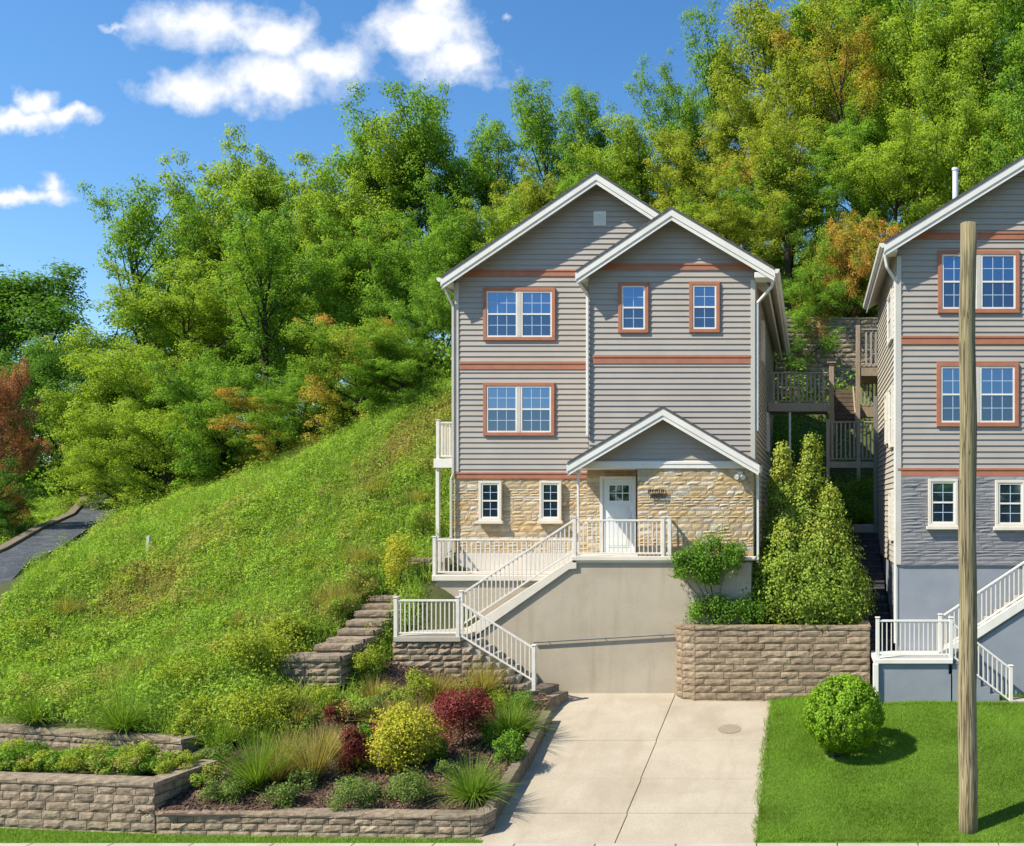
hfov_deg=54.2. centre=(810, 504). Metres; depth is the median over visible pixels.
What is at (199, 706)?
shrub
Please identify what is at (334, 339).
tree
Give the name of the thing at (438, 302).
tree
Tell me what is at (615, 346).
house
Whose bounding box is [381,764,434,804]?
groundcover plant
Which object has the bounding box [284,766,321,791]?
groundcover plant
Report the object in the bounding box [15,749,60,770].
groundcover plant
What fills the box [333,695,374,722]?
shrub
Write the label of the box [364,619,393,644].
shrub
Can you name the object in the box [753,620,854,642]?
planter soil
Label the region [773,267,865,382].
tree
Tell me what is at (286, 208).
tree
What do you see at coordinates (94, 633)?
shrub
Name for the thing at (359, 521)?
shrub
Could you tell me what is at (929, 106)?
tree
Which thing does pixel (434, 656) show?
stone wall
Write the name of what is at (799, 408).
wooden deck
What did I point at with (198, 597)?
ornamental grass
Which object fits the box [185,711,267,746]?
ornamental grass
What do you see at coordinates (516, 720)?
ornamental grass
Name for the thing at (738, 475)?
security light
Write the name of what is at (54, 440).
tree
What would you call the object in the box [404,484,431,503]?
ornamental grass
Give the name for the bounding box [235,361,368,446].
tree
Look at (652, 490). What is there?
name sign
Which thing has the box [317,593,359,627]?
shrub
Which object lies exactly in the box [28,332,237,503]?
tree
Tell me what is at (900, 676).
entry staircase
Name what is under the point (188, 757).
groundcover plant
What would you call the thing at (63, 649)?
shrub
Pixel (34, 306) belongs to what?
tree
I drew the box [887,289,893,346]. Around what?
window
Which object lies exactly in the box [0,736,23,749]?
groundcover plant
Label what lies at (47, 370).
tree
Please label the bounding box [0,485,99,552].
path kerb
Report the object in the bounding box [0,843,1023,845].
sidewalk
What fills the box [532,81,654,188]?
tree
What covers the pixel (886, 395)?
window
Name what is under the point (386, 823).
retaining wall
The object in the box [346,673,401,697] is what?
ornamental grass
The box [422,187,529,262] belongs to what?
tree
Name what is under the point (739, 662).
retaining wall
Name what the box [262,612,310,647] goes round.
shrub
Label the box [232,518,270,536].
shrub
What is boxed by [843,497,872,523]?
shrub
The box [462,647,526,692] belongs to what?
stone wall
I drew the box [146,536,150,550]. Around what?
marker post
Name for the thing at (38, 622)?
shrub
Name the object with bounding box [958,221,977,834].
utility pole
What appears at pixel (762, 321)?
window
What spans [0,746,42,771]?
groundcover plant
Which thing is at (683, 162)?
tree
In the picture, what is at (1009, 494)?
window
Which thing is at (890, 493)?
window
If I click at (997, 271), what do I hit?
window
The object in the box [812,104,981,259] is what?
tree
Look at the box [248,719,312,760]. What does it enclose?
ornamental grass
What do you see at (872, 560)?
garden steps
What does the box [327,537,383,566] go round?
ornamental grass
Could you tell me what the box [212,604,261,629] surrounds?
ornamental grass
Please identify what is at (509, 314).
window
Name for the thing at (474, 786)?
ornamental grass
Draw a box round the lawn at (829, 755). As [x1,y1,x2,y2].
[756,676,1023,842]
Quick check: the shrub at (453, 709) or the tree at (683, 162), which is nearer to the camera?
the shrub at (453, 709)
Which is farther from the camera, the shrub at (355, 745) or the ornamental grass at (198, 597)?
the ornamental grass at (198, 597)
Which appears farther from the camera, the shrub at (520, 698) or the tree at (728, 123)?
the tree at (728, 123)
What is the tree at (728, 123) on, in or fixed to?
on the hillside
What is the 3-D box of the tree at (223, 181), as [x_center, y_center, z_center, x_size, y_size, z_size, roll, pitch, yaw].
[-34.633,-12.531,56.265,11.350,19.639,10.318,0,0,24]
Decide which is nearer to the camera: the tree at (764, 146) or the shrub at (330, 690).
the shrub at (330, 690)
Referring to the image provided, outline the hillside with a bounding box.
[0,271,877,794]
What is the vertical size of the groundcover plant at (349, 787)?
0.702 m
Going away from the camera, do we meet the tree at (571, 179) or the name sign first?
the name sign
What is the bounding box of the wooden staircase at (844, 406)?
[834,386,855,434]
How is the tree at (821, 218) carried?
on the hillside
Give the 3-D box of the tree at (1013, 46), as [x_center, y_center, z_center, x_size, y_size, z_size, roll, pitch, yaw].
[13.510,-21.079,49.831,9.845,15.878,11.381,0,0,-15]
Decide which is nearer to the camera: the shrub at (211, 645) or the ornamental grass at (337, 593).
the shrub at (211, 645)
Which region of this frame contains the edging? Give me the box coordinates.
[484,711,551,820]
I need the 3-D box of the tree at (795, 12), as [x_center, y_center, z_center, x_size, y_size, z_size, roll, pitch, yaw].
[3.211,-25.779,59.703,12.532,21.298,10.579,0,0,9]
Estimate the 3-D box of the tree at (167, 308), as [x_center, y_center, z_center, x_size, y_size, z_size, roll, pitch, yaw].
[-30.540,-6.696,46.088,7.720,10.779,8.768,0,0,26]
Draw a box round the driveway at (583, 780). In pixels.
[476,693,770,843]
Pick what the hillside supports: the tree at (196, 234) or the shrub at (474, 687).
the tree at (196, 234)
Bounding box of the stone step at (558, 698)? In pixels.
[523,683,567,710]
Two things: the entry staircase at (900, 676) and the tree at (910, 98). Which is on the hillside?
the tree at (910, 98)
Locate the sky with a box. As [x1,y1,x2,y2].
[0,0,1016,458]
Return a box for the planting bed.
[160,659,551,814]
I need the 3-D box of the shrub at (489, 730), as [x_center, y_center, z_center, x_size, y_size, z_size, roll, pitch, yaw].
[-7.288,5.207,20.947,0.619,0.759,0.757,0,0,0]
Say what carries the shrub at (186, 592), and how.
on the hillside
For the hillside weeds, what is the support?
on the hillside
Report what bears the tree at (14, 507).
on the hillside
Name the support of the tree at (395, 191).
on the hillside
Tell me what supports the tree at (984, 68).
on the hillside
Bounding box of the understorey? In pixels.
[3,219,903,502]
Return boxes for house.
[434,171,789,619]
[863,155,1023,650]
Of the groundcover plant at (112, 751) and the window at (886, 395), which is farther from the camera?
the window at (886, 395)
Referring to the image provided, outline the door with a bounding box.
[603,480,632,552]
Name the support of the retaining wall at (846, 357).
on the hillside
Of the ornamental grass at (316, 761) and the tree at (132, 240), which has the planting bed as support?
the ornamental grass at (316, 761)
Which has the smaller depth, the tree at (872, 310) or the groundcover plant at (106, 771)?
the groundcover plant at (106, 771)
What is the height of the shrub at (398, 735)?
1.605 m
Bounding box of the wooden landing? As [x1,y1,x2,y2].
[826,325,877,499]
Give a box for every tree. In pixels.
[0,257,138,485]
[0,303,71,423]
[0,324,139,501]
[0,355,54,534]
[0,451,49,540]
[8,388,99,487]
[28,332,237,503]
[35,329,195,510]
[46,390,179,510]
[70,250,302,422]
[76,173,194,371]
[79,397,236,517]
[117,164,265,373]
[122,256,232,433]
[137,346,294,490]
[144,122,304,402]
[154,223,342,431]
[202,205,328,442]
[207,374,325,465]
[219,162,348,406]
[229,144,345,406]
[230,243,429,394]
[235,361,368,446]
[247,165,438,376]
[279,312,425,442]
[282,107,461,321]
[297,206,460,361]
[325,78,504,347]
[335,327,451,412]
[365,260,454,379]
[392,167,502,344]
[401,101,542,236]
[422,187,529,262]
[486,153,565,240]
[505,75,590,187]
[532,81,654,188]
[551,128,659,201]
[553,109,691,210]
[623,48,741,211]
[641,0,747,205]
[641,125,766,227]
[650,186,764,250]
[686,176,802,281]
[696,58,814,247]
[702,0,847,226]
[713,107,828,312]
[715,149,862,281]
[754,0,891,274]
[767,0,944,250]
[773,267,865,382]
[773,329,811,371]
[781,96,912,246]
[782,210,904,357]
[802,0,920,230]
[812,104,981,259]
[828,255,877,316]
[835,0,1021,207]
[846,25,988,212]
[899,70,1023,225]
[900,47,1004,201]
[905,0,1023,152]
[928,0,1023,92]
[968,66,1023,181]
[973,9,1023,168]
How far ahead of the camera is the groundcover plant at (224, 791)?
18.03 m
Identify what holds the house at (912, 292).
on the lawn at (829, 755)
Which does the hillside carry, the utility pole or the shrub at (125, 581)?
the shrub at (125, 581)
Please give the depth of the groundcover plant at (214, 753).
19.61 m
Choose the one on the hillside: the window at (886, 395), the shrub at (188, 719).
the shrub at (188, 719)
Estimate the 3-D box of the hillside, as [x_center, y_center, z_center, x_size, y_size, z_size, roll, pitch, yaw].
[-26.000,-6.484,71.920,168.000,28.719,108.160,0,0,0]
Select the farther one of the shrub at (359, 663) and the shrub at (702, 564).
the shrub at (702, 564)
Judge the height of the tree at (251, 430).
4.133 m
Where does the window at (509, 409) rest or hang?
in the house at (615, 346)
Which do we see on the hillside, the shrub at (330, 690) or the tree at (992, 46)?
the tree at (992, 46)
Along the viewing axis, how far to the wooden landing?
33.21 m
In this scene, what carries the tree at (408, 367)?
on the hillside
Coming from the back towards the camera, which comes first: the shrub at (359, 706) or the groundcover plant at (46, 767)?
the shrub at (359, 706)
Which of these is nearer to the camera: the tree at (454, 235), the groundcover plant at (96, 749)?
the groundcover plant at (96, 749)
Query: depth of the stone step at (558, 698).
24.13 m
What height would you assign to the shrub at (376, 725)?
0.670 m
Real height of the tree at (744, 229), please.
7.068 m
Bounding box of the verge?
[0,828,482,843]
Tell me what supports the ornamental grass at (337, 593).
on the hillside
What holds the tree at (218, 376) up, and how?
on the hillside
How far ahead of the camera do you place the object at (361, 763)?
19.30 m
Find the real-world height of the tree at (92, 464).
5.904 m
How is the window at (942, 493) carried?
in the house at (912, 292)
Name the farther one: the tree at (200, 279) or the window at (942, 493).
the tree at (200, 279)
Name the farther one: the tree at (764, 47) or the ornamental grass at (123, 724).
the tree at (764, 47)
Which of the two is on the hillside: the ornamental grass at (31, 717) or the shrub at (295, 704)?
the ornamental grass at (31, 717)
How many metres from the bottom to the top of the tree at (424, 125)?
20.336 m
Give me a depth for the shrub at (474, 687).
22.91 m
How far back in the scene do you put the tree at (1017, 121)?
41.09 m
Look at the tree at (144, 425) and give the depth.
38.98 m
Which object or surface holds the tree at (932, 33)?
on the hillside
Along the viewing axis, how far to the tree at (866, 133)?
48.73 m
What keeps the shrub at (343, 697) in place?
on the planting bed
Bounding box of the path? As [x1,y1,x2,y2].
[0,486,122,584]
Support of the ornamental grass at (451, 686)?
on the planting bed
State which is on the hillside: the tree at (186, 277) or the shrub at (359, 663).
the tree at (186, 277)
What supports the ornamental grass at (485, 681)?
on the planting bed
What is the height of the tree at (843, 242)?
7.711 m
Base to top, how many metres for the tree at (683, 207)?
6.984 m
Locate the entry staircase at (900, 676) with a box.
[870,561,1023,703]
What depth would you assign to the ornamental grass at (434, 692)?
22.71 m
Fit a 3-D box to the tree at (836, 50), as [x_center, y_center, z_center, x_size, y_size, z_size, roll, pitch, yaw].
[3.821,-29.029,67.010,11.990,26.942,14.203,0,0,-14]
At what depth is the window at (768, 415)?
33.20 m
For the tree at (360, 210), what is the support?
on the hillside
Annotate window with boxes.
[476,481,503,523]
[483,288,555,340]
[483,383,554,435]
[537,481,563,523]
[618,282,648,332]
[689,281,719,332]
[761,320,764,364]
[766,413,769,452]
[884,392,887,444]
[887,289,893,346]
[888,385,893,448]
[888,490,893,540]
[926,479,957,528]
[936,362,1018,426]
[938,250,1019,312]
[993,480,1023,529]
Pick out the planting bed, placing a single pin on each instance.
(397, 679)
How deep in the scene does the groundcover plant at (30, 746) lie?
18.91 m
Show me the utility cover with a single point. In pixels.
(730, 728)
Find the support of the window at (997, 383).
in the house at (912, 292)
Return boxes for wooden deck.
[768,362,835,480]
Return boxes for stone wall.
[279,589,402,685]
[392,640,465,677]
[393,557,449,570]
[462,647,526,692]
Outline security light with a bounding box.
[734,472,744,479]
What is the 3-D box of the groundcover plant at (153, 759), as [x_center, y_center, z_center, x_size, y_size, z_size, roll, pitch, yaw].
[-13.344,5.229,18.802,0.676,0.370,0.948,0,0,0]
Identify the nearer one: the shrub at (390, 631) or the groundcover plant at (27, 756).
the groundcover plant at (27, 756)
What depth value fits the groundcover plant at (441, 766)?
19.14 m
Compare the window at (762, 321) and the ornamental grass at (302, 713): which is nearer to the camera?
the ornamental grass at (302, 713)
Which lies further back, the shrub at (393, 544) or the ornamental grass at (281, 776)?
the shrub at (393, 544)
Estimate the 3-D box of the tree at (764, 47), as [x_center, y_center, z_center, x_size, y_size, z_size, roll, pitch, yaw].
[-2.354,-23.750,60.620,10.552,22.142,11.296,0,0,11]
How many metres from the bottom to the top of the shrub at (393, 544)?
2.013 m
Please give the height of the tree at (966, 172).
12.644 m
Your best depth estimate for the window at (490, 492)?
27.47 m
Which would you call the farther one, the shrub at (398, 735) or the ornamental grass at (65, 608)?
the ornamental grass at (65, 608)
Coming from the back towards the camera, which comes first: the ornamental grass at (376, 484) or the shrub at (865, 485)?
the shrub at (865, 485)
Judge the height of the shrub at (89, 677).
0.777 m
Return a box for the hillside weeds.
[0,363,455,750]
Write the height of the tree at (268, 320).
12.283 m
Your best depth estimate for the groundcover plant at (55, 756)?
18.68 m
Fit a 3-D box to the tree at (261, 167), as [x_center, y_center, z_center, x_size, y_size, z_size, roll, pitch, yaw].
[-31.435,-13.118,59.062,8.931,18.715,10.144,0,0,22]
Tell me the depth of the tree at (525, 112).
60.16 m
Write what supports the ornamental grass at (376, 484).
on the hillside
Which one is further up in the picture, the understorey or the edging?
the understorey
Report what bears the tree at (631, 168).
on the hillside
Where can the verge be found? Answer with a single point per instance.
(202, 841)
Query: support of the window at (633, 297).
in the house at (615, 346)
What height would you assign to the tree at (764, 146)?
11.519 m
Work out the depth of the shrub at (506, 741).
20.06 m
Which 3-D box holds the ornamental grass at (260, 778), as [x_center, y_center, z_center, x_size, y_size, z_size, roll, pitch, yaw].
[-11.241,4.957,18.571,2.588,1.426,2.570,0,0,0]
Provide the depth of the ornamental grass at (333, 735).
19.90 m
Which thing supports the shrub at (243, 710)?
on the planting bed
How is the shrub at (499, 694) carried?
on the planting bed
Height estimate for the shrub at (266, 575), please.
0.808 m
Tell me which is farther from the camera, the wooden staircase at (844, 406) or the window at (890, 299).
the wooden staircase at (844, 406)
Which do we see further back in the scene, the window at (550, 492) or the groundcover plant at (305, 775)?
the window at (550, 492)
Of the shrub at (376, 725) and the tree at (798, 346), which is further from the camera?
the tree at (798, 346)
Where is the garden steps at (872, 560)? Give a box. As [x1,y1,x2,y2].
[845,524,892,675]
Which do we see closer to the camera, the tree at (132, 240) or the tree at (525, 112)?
the tree at (132, 240)
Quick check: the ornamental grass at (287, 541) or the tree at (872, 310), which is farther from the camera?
the tree at (872, 310)
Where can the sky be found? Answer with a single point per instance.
(94, 92)
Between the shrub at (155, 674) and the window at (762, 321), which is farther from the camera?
the window at (762, 321)
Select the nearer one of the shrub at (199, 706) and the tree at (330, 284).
the shrub at (199, 706)
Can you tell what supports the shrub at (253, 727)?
on the planting bed
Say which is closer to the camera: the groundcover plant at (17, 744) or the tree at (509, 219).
the groundcover plant at (17, 744)
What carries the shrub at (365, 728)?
on the planting bed
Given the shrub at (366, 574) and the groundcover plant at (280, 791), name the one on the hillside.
the shrub at (366, 574)
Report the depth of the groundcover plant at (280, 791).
17.94 m
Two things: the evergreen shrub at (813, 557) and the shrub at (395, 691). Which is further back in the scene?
the evergreen shrub at (813, 557)
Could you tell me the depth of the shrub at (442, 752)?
19.87 m
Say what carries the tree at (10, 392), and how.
on the hillside
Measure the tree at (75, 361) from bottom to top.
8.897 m
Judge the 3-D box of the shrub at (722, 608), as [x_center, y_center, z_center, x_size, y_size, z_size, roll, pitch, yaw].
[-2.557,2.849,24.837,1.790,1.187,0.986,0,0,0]
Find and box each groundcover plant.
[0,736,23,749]
[0,737,36,768]
[0,738,52,771]
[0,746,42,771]
[12,750,44,771]
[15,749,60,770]
[34,749,76,771]
[37,749,88,771]
[54,738,114,770]
[58,747,103,771]
[73,747,116,771]
[91,745,133,773]
[94,751,132,774]
[110,745,165,774]
[114,737,161,768]
[123,751,166,775]
[140,749,185,772]
[154,749,200,774]
[196,743,233,760]
[196,772,255,804]
[257,780,301,808]
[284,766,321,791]
[323,772,385,811]
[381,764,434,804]
[434,759,460,779]
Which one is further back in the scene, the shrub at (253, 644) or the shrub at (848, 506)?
the shrub at (848, 506)
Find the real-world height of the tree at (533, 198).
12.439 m
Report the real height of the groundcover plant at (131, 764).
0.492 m
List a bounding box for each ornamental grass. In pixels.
[0,682,74,730]
[38,588,89,614]
[38,676,192,744]
[115,643,170,673]
[177,583,226,605]
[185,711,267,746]
[192,711,320,787]
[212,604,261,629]
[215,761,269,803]
[232,731,309,783]
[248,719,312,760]
[264,720,351,781]
[270,526,308,545]
[279,698,322,725]
[296,570,369,611]
[301,718,344,756]
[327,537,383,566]
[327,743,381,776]
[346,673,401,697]
[348,691,429,724]
[360,474,396,494]
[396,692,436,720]
[401,667,464,702]
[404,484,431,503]
[417,745,520,815]
[439,657,520,696]
[439,673,464,697]
[448,683,574,750]
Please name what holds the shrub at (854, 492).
on the hillside
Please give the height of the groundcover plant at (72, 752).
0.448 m
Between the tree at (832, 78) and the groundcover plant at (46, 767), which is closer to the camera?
the groundcover plant at (46, 767)
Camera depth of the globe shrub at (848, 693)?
20.27 m
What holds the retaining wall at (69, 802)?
on the verge
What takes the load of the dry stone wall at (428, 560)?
on the hillside
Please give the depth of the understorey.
39.91 m
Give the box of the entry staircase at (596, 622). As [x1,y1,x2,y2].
[393,517,753,693]
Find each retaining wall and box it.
[0,724,214,754]
[0,759,218,833]
[155,807,496,838]
[675,620,870,700]
[774,316,877,394]
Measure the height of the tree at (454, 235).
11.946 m
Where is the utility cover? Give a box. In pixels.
[718,724,740,733]
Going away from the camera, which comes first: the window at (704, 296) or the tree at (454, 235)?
the window at (704, 296)
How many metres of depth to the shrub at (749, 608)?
24.80 m
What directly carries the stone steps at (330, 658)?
on the hillside
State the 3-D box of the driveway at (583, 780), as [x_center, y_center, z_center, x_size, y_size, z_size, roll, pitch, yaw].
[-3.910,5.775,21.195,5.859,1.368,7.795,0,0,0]
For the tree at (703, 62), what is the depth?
62.65 m
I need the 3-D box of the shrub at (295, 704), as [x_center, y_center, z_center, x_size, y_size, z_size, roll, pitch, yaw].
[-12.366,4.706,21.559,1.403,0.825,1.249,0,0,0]
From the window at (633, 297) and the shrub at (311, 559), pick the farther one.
the shrub at (311, 559)
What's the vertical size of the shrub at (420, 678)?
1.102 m
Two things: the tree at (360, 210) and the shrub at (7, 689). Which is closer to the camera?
the shrub at (7, 689)
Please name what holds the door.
in the house at (615, 346)
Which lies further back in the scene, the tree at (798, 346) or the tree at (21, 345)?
the tree at (21, 345)
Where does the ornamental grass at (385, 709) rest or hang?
on the planting bed
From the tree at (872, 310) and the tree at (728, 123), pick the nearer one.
the tree at (872, 310)
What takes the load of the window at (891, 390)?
in the house at (912, 292)
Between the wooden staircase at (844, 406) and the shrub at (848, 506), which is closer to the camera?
the shrub at (848, 506)
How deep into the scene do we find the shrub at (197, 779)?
18.66 m
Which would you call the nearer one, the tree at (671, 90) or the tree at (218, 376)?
the tree at (218, 376)
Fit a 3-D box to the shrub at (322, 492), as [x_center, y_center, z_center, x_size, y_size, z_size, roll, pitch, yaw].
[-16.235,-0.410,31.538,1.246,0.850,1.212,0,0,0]
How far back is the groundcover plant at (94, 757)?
18.69 m
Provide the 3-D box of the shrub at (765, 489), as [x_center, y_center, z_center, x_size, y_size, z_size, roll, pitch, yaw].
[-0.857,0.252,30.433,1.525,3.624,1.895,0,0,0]
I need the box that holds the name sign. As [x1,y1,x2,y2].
[648,489,666,498]
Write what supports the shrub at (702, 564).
on the planter soil
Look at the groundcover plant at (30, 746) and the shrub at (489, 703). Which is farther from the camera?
the shrub at (489, 703)
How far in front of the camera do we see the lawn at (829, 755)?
19.43 m
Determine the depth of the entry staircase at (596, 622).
25.00 m
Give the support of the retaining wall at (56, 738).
on the hillside
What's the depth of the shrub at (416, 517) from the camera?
28.41 m
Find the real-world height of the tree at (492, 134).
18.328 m
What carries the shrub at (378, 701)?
on the planting bed
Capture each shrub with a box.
[0,671,48,701]
[1,614,54,639]
[25,634,96,664]
[53,670,110,704]
[75,624,133,647]
[106,569,154,594]
[147,653,213,690]
[164,588,206,606]
[165,710,221,736]
[173,693,219,718]
[185,762,222,787]
[204,631,242,659]
[207,620,318,677]
[207,679,312,735]
[229,719,281,744]
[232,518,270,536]
[248,690,309,715]
[251,563,302,589]
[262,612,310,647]
[273,713,313,740]
[291,549,337,577]
[299,683,339,710]
[312,482,347,503]
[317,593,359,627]
[319,701,354,724]
[331,690,364,708]
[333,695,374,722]
[336,559,386,602]
[336,723,376,773]
[350,641,385,684]
[351,509,385,530]
[356,722,376,745]
[361,693,385,715]
[363,701,446,777]
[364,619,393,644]
[368,682,415,705]
[370,721,384,738]
[377,530,422,593]
[401,666,438,703]
[402,501,442,539]
[424,738,449,760]
[429,681,494,748]
[452,681,482,697]
[475,719,501,745]
[482,697,498,720]
[486,684,515,709]
[492,727,527,763]
[511,687,535,709]
[667,524,749,623]
[682,591,747,625]
[724,591,776,624]
[741,431,882,628]
[762,462,805,531]
[793,473,845,522]
[801,673,885,757]
[815,495,860,549]
[831,475,861,523]
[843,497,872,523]
[846,470,872,523]
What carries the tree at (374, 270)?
on the hillside
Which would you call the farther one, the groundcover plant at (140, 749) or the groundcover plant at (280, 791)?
the groundcover plant at (140, 749)
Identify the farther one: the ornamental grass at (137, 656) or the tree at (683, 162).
the tree at (683, 162)
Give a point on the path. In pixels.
(12, 559)
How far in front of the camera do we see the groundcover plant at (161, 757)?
18.72 m
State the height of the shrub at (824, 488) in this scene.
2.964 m
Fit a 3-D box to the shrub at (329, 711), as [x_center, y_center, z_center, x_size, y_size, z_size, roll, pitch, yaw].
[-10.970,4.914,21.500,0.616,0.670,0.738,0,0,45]

